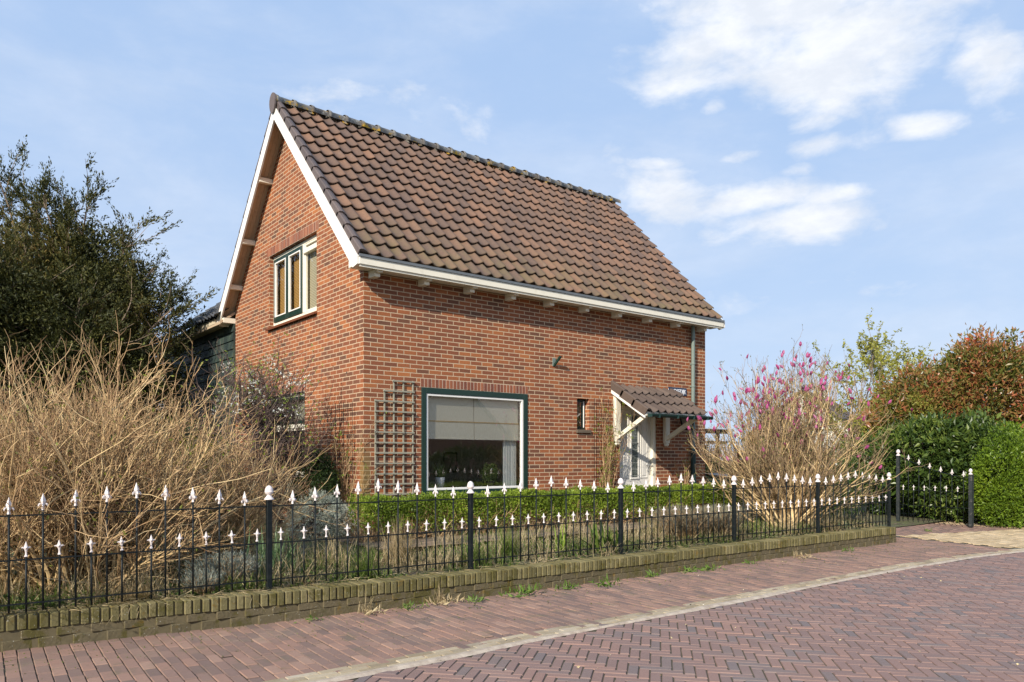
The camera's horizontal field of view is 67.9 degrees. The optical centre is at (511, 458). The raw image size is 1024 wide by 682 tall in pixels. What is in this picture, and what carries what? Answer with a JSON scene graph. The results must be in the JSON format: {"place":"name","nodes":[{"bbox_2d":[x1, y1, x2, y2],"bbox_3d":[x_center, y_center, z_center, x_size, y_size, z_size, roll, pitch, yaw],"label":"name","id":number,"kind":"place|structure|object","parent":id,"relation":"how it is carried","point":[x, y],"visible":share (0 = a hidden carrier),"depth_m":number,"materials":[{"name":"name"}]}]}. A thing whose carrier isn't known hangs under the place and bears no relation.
{"place":"outdoors","nodes":[
{"label":"outdoors","id":0,"kind":"place"},
{"bbox_2d":[0,504,898,624],"bbox_3d":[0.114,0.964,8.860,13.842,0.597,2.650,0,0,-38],"label":"dry grass","id":1,"kind":"structure","parent":0,"point":[144,587],"depth_m":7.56,"materials":[{"name":"plant"}]},
{"bbox_2d":[0,389,54,562],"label":"bare shrub","id":2,"kind":"object","parent":1,"relation":"on","point":[13,473],"visible":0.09,"depth_m":5.99,"materials":[{"name":"beige plant"}]},
{"bbox_2d":[0,382,127,527],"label":"evergreen shrub","id":3,"kind":"object","parent":1,"relation":"on","point":[32,398],"visible":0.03,"depth_m":9.11,"materials":[{"name":"green plant"}]},
{"bbox_2d":[0,135,219,470],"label":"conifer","id":4,"kind":"object","parent":1,"relation":"on","point":[50,290],"visible":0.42,"depth_m":14.44,"materials":[{"name":"green plant"}]},
{"bbox_2d":[76,412,242,520],"bbox_3d":[-5.702,0.207,12.269,2.924,2.066,1.971,0,0,-38],"label":"evergreen shrub","id":5,"kind":"object","parent":1,"relation":"on","point":[190,427],"visible":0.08,"depth_m":12.35,"materials":[{"name":"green plant"}]},
{"bbox_2d":[0,309,343,598],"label":"bare shrub","id":6,"kind":"object","parent":1,"relation":"on","point":[88,469],"visible":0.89,"depth_m":6.15,"materials":[{"name":"beige plant"}]},
{"bbox_2d":[41,401,349,581],"bbox_3d":[-3.143,0.755,7.478,3.102,2.732,2.789,0,0,-38],"label":"bare shrub","id":7,"kind":"object","parent":1,"relation":"on","point":[255,514],"visible":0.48,"depth_m":7.50,"materials":[{"name":"beige plant"}]},
{"bbox_2d":[162,434,230,524],"bbox_3d":[-4.487,0.280,11.011,1.048,1.495,1.302,0,0,27],"label":"forsythia","id":8,"kind":"object","parent":1,"relation":"on","point":[200,456],"visible":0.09,"depth_m":11.04,"materials":[{"name":"brown plant"}]},
{"bbox_2d":[162,302,235,502],"bbox_3d":[-6.251,-1.988,17.799,3.042,6.016,5.280,0,0,-38],"label":"timber annex","id":9,"kind":"object","parent":1,"relation":"on","point":[212,332],"visible":0.18,"depth_m":16.18,"materials":[{"name":"dark green painted wood"},{"name":"black tile"},{"name":"white paint"}]},
{"bbox_2d":[173,566,226,594],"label":"lavender bush","id":10,"kind":"object","parent":1,"relation":"on","point":[211,579],"visible":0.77,"depth_m":6.06,"materials":[{"name":"grey plant"}]},
{"bbox_2d":[176,548,263,586],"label":"lavender bush","id":11,"kind":"object","parent":1,"relation":"on","point":[238,566],"visible":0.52,"depth_m":6.45,"materials":[{"name":"grey plant"}]},
{"bbox_2d":[164,329,338,529],"bbox_3d":[-3.633,-0.369,10.558,2.405,3.037,2.317,0,0,-38],"label":"blossoming plum","id":12,"kind":"object","parent":1,"relation":"on","point":[256,397],"visible":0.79,"depth_m":10.48,"materials":[{"name":"brown plant"}]},
{"bbox_2d":[246,519,310,579],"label":"daffodil clump","id":13,"kind":"object","parent":1,"relation":"on","point":[261,550],"visible":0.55,"depth_m":6.84,"materials":[{"name":"green plant"}]},
{"bbox_2d":[246,444,342,528],"bbox_3d":[-3.146,0.462,10.970,1.489,1.346,0.982,0,0,5],"label":"yew bush","id":14,"kind":"object","parent":1,"relation":"on","point":[322,474],"visible":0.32,"depth_m":10.73,"materials":[{"name":"green plant"}]},
{"bbox_2d":[282,486,361,541],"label":"silver shrub","id":15,"kind":"object","parent":1,"relation":"on","point":[320,526],"visible":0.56,"depth_m":9.52,"materials":[{"name":"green plant"}]},
{"bbox_2d":[310,412,386,524],"bbox_3d":[-2.525,0.170,11.121,1.912,1.665,0.620,0,0,41],"label":"climbing shrub","id":16,"kind":"object","parent":1,"relation":"on","point":[344,489],"visible":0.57,"depth_m":10.93,"materials":[{"name":"brown plant"}]},
{"bbox_2d":[340,547,384,578],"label":"grass tussock","id":17,"kind":"object","parent":1,"relation":"on","point":[361,564],"depth_m":7.02,"materials":[{"name":"green plant"}]},
{"bbox_2d":[370,515,423,564],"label":"grass tussock","id":18,"kind":"object","parent":1,"relation":"on","point":[403,548],"depth_m":7.81,"materials":[{"name":"plant"}]},
{"bbox_2d":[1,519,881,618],"bbox_3d":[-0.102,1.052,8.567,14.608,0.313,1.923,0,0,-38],"label":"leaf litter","id":19,"kind":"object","parent":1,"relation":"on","point":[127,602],"visible":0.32,"depth_m":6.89,"materials":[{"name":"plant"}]},
{"bbox_2d":[217,92,724,526],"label":"brick house","id":20,"kind":"structure","parent":1,"relation":"on","point":[471,296],"depth_m":12.90,"materials":[{"name":"brick"},{"name":"tile"},{"name":"cream white painted wood"}]},
{"bbox_2d":[271,392,304,475],"bbox_3d":[-3.827,-0.390,13.134,0.090,1.411,1.697,0,0,-38],"label":"window","id":21,"kind":"structure","parent":20,"relation":"in","point":[302,396],"depth_m":12.82,"materials":[{"name":"beige paint"}]},
{"bbox_2d":[265,234,316,330],"bbox_3d":[-3.683,-2.942,12.875,0.226,1.325,2.090,0,0,-38],"label":"gable window","id":22,"kind":"structure","parent":20,"relation":"in","point":[293,263],"depth_m":13.03,"materials":[{"name":"beige paint"}]},
{"bbox_2d":[335,402,351,506],"bbox_3d":[-2.472,0.045,11.182,0.011,1.750,0.557,0,0,-38],"label":"wire climbing grid","id":23,"kind":"object","parent":20,"relation":"attached to","point":[339,409],"visible":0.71,"depth_m":11.28,"materials":[{"name":"black metal"}]},
{"bbox_2d":[374,380,414,509],"bbox_3d":[-1.709,-0.190,11.077,0.660,1.920,0.036,0,0,-38],"label":"wooden trellis","id":24,"kind":"object","parent":20,"relation":"attached to","point":[394,442],"visible":0.86,"depth_m":11.08,"materials":[{"name":"brown wood"}]},
{"bbox_2d":[431,462,448,487],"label":"potted spider plant","id":25,"kind":"object","parent":20,"relation":"on","point":[439,478],"visible":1,"depth_m":11.81,"materials":[{"name":"green plant"}]},
{"bbox_2d":[443,452,456,472],"bbox_3d":[-1.334,0.080,16.429,0.360,0.440,0.028,0,0,-38],"label":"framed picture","id":26,"kind":"object","parent":20,"relation":"attached to","point":[450,461],"visible":0.81,"depth_m":16.42},
{"bbox_2d":[420,387,527,496],"bbox_3d":[-0.591,-0.247,12.081,2.110,1.644,0.228,0,0,-38],"label":"window","id":27,"kind":"structure","parent":20,"relation":"in","point":[445,413],"depth_m":12.13,"materials":[{"name":"green paint"}]},
{"bbox_2d":[479,463,500,485],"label":"potted herb","id":28,"kind":"object","parent":20,"relation":"on","point":[489,471],"visible":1,"depth_m":12.45,"materials":[{"name":"green plant"}]},
{"bbox_2d":[552,356,561,365],"bbox_3d":[0.779,-1.664,12.989,0.173,0.176,0.068,0,0,33],"label":"flagpole holder","id":29,"kind":"object","parent":20,"relation":"attached to","point":[554,361],"visible":1,"depth_m":13.00,"materials":[{"name":"green paint"}]},
{"bbox_2d":[577,399,584,429],"bbox_3d":[1.189,-0.786,13.552,0.287,0.542,0.055,0,0,-38],"label":"small window","id":30,"kind":"structure","parent":20,"relation":"in","point":[582,427],"depth_m":13.59,"materials":[{"name":"green paint"}]},
{"bbox_2d":[594,398,612,481],"bbox_3d":[1.655,-0.080,13.716,0.488,2.000,0.011,0,0,-38],"label":"wire climbing grid","id":31,"kind":"object","parent":20,"relation":"attached to","point":[608,404],"visible":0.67,"depth_m":13.56,"materials":[{"name":"black metal"}]},
{"bbox_2d":[620,410,650,508],"bbox_3d":[2.332,0.039,14.406,0.884,1.902,0.103,0,0,-38],"label":"door","id":32,"kind":"structure","parent":20,"relation":"in","point":[635,464],"depth_m":14.42,"materials":[{"name":"paint"}]},
{"bbox_2d":[668,387,686,395],"bbox_3d":[3.270,-1.327,15.038,0.561,0.150,0.020,0,0,-38],"label":"street sign","id":33,"kind":"object","parent":20,"relation":"attached to","point":[683,391],"visible":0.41,"depth_m":15.11,"materials":[{"name":"blue metal"}]},
{"bbox_2d":[680,418,693,429],"bbox_3d":[3.424,-0.784,14.962,0.323,0.453,0.276,0,0,28],"label":"wall lantern","id":34,"kind":"object","parent":20,"relation":"attached to","point":[682,421],"depth_m":14.93,"materials":[{"name":"black metal"}]},
{"bbox_2d":[705,473,737,503],"bbox_3d":[4.338,0.657,15.626,0.580,0.705,0.650,0,0,-38],"label":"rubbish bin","id":35,"kind":"object","parent":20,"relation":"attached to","point":[711,479],"visible":0.13,"depth_m":15.52,"materials":[{"name":"grey plastic"}]},
{"bbox_2d":[458,537,493,566],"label":"grass tussock","id":36,"kind":"object","parent":1,"relation":"on","point":[474,552],"depth_m":7.72,"materials":[{"name":"green plant"}]},
{"bbox_2d":[483,520,533,559],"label":"grass tussock","id":37,"kind":"object","parent":1,"relation":"on","point":[508,548],"depth_m":8.38,"materials":[{"name":"green plant"}]},
{"bbox_2d":[335,482,746,544],"bbox_3d":[1.081,0.742,11.383,8.056,0.728,0.918,0,0,-38],"label":"box hedge","id":38,"kind":"object","parent":1,"relation":"on","point":[496,507],"visible":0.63,"depth_m":10.34,"materials":[{"name":"green plant"}]},
{"bbox_2d":[554,519,572,553],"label":"iris clump","id":39,"kind":"object","parent":1,"relation":"on","point":[560,542],"visible":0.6,"depth_m":8.68,"materials":[{"name":"green plant"}]},
{"bbox_2d":[577,516,611,553],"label":"broad leaf clump","id":40,"kind":"object","parent":1,"relation":"on","point":[597,538],"visible":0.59,"depth_m":8.81,"materials":[{"name":"green plant"}]},
{"bbox_2d":[585,525,636,550],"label":"broad leaf clump","id":41,"kind":"object","parent":1,"relation":"on","point":[610,539],"visible":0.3,"depth_m":9.05,"materials":[{"name":"green plant"}]},
{"bbox_2d":[593,387,640,488],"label":"climbing shrub","id":42,"kind":"object","parent":1,"relation":"on","point":[610,452],"visible":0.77,"depth_m":13.64,"materials":[{"name":"beige plant"}]},
{"bbox_2d":[673,455,692,484],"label":"climbing shrub","id":43,"kind":"object","parent":1,"relation":"on","point":[688,473],"visible":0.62,"depth_m":14.89,"materials":[{"name":"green plant"}]},
{"bbox_2d":[649,503,720,539],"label":"lavender bush","id":44,"kind":"object","parent":1,"relation":"on","point":[672,521],"visible":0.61,"depth_m":10.05,"materials":[{"name":"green plant"}]},
{"bbox_2d":[689,502,753,534],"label":"lavender bush","id":45,"kind":"object","parent":1,"relation":"on","point":[725,518],"visible":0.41,"depth_m":10.51,"materials":[{"name":"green plant"}]},
{"bbox_2d":[681,324,930,527],"bbox_3d":[4.719,-0.594,12.396,3.758,3.421,3.358,0,0,23],"label":"magnolia","id":46,"kind":"object","parent":1,"relation":"on","point":[774,454],"visible":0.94,"depth_m":12.00,"materials":[{"name":"beige plant"}]},
{"bbox_2d":[0,537,1019,681],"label":"pavement","id":47,"kind":"structure","parent":0,"point":[531,615],"depth_m":5.87,"materials":[{"name":"brick"}]},
{"bbox_2d":[295,615,323,622],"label":"pavement weed","id":48,"kind":"object","parent":47,"relation":"on","point":[312,618],"visible":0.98,"depth_m":6.14,"materials":[{"name":"green plant"}]},
{"bbox_2d":[358,593,387,615],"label":"pavement weed","id":49,"kind":"object","parent":47,"relation":"on","point":[368,611],"visible":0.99,"depth_m":6.47,"materials":[{"name":"plant"}]},
{"bbox_2d":[394,600,428,611],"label":"pavement weed","id":50,"kind":"object","parent":47,"relation":"on","point":[405,604],"visible":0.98,"depth_m":6.65,"materials":[{"name":"green plant"}]},
{"bbox_2d":[425,583,464,605],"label":"pavement weed","id":51,"kind":"object","parent":47,"relation":"on","point":[444,600],"visible":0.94,"depth_m":6.93,"materials":[{"name":"plant"}]},
{"bbox_2d":[0,526,895,651],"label":"garden wall","id":52,"kind":"structure","parent":47,"relation":"on","point":[30,628],"depth_m":6.56,"materials":[{"name":"brick"}]},
{"bbox_2d":[0,471,891,613],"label":"iron fence","id":53,"kind":"object","parent":52,"relation":"on","point":[268,491],"visible":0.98,"depth_m":7.17,"materials":[{"name":"black metal"}]},
{"bbox_2d":[464,594,488,603],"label":"pavement weed","id":54,"kind":"object","parent":47,"relation":"on","point":[476,599],"visible":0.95,"depth_m":6.96,"materials":[{"name":"green plant"}]},
{"bbox_2d":[2,541,995,678],"bbox_3d":[1.942,1.316,7.902,12.835,0.037,1.833,0,0,-36],"label":"joint moss","id":55,"kind":"object","parent":47,"relation":"on","point":[481,607],"visible":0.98,"depth_m":6.74,"materials":[{"name":"green plant"}]},
{"bbox_2d":[498,584,546,597],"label":"pavement weed","id":56,"kind":"object","parent":47,"relation":"on","point":[522,590],"visible":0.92,"depth_m":7.32,"materials":[{"name":"green plant"}]},
{"bbox_2d":[555,580,580,589],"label":"pavement weed","id":57,"kind":"object","parent":47,"relation":"on","point":[568,586],"visible":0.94,"depth_m":7.66,"materials":[{"name":"green plant"}]},
{"bbox_2d":[587,575,619,587],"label":"pavement weed","id":58,"kind":"object","parent":47,"relation":"on","point":[605,585],"visible":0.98,"depth_m":7.86,"materials":[{"name":"green plant"}]},
{"bbox_2d":[645,569,660,576],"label":"pavement weed","id":59,"kind":"object","parent":47,"relation":"on","point":[649,573],"visible":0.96,"depth_m":8.43,"materials":[{"name":"green plant"}]},
{"bbox_2d":[678,565,697,573],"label":"pavement weed","id":60,"kind":"object","parent":47,"relation":"on","point":[689,570],"visible":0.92,"depth_m":8.79,"materials":[{"name":"green plant"}]},
{"bbox_2d":[697,562,725,570],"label":"pavement weed","id":61,"kind":"object","parent":47,"relation":"on","point":[706,566],"visible":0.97,"depth_m":8.95,"materials":[{"name":"green plant"}]},
{"bbox_2d":[742,559,757,563],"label":"pavement weed","id":62,"kind":"object","parent":47,"relation":"on","point":[745,560],"visible":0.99,"depth_m":9.48,"materials":[{"name":"green plant"}]},
{"bbox_2d":[793,549,815,558],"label":"pavement weed","id":63,"kind":"object","parent":47,"relation":"on","point":[796,556],"visible":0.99,"depth_m":10.08,"materials":[{"name":"plant"}]},
{"bbox_2d":[0,0,1023,459],"label":"sky","id":64,"kind":"structure","parent":0,"point":[817,165],"materials":[{"name":"blue"}]},
{"bbox_2d":[2,524,1023,681],"bbox_3d":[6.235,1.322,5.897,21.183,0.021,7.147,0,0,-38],"label":"road","id":65,"kind":"structure","parent":0,"point":[976,580],"depth_m":5.48,"materials":[{"name":"brick"}]},
{"bbox_2d":[263,548,1023,681],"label":"kerb band","id":66,"kind":"object","parent":65,"relation":"on","point":[320,675],"visible":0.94,"depth_m":5.85,"materials":[{"name":"concrete"}]},
{"bbox_2d":[311,551,1023,681],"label":"gutter cement","id":67,"kind":"object","parent":65,"relation":"on","point":[419,662],"visible":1,"depth_m":5.75,"materials":[{"name":"grey concrete"}]},
{"bbox_2d":[427,543,1018,677],"bbox_3d":[3.977,1.312,7.138,12.992,0.025,4.696,0,0,-38],"label":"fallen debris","id":68,"kind":"object","parent":65,"relation":"on","point":[735,627],"visible":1,"depth_m":6.02,"materials":[{"name":"brown plant"}]},
{"bbox_2d":[318,510,759,548],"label":"garden path","id":69,"kind":"structure","parent":0,"point":[429,540],"depth_m":9.81,"materials":[{"name":"stone"}]},
{"bbox_2d":[741,486,966,526],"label":"yard soil","id":70,"kind":"structure","parent":0,"point":[905,521],"depth_m":16.42,"materials":[{"name":"brown soil"}]},
{"bbox_2d":[705,455,723,504],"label":"evergreen shrub","id":71,"kind":"object","parent":70,"relation":"on","point":[706,469],"visible":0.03,"depth_m":17.43,"materials":[{"name":"green plant"}]},
{"bbox_2d":[705,429,727,466],"bbox_3d":[4.343,0.260,19.729,4.000,2.120,0.100,0,0,-38],"label":"pergola","id":72,"kind":"object","parent":70,"relation":"on","point":[716,431],"visible":0.16,"depth_m":20.64,"materials":[{"name":"brown wood"}]},
{"bbox_2d":[705,407,916,499],"bbox_3d":[8.128,-0.198,23.288,9.556,3.175,3.361,0,0,-3],"label":"garden hedge","id":73,"kind":"object","parent":70,"relation":"on","point":[798,447],"visible":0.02,"depth_m":22.98,"materials":[{"name":"green plant"}]},
{"bbox_2d":[797,442,872,518],"bbox_3d":[6.614,0.473,16.109,1.923,1.777,1.860,0,0,7],"label":"evergreen shrub","id":74,"kind":"object","parent":70,"relation":"on","point":[850,480],"visible":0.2,"depth_m":15.84,"materials":[{"name":"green plant"}]},
{"bbox_2d":[794,307,934,500],"bbox_3d":[10.804,-1.518,21.948,3.829,5.719,4.887,0,0,-38],"label":"spring tree","id":75,"kind":"object","parent":70,"relation":"on","point":[873,347],"visible":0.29,"depth_m":21.81,"materials":[{"name":"green plant"}]},
{"bbox_2d":[856,382,946,437],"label":"spring shrub","id":76,"kind":"object","parent":70,"relation":"on","point":[863,427],"visible":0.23,"depth_m":18.64,"materials":[{"name":"green plant"}]},
{"bbox_2d":[839,404,1023,522],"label":"laurel hedge","id":77,"kind":"object","parent":70,"relation":"on","point":[949,444],"visible":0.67,"depth_m":15.93,"materials":[{"name":"green plant"}]},
{"bbox_2d":[859,321,1023,479],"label":"photinia tree","id":78,"kind":"object","parent":70,"relation":"on","point":[987,375],"visible":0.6,"depth_m":18.35,"materials":[{"name":"brown plant"}]},
{"bbox_2d":[961,417,1023,528],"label":"privet bush","id":79,"kind":"object","parent":70,"relation":"on","point":[989,493],"visible":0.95,"depth_m":14.49,"materials":[{"name":"green plant"}]},
{"bbox_2d":[896,523,1015,535],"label":"gate path","id":80,"kind":"structure","parent":0,"point":[939,528],"depth_m":14.23,"materials":[{"name":"concrete"}]},
{"bbox_2d":[896,449,973,526],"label":"garden gate","id":81,"kind":"structure","parent":80,"relation":"on","point":[970,492],"depth_m":15.00,"materials":[{"name":"black metal"}]},
{"bbox_2d":[896,518,1023,547],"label":"driveway","id":82,"kind":"structure","parent":0,"point":[1012,538],"depth_m":12.78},
{"label":"ground","id":83,"kind":"structure","parent":0,"visible":0},
{"bbox_2d":[746,388,861,464],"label":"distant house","id":84,"kind":"structure","parent":83,"relation":"on","point":[846,416],"depth_m":56.27,"materials":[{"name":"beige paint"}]}
]}

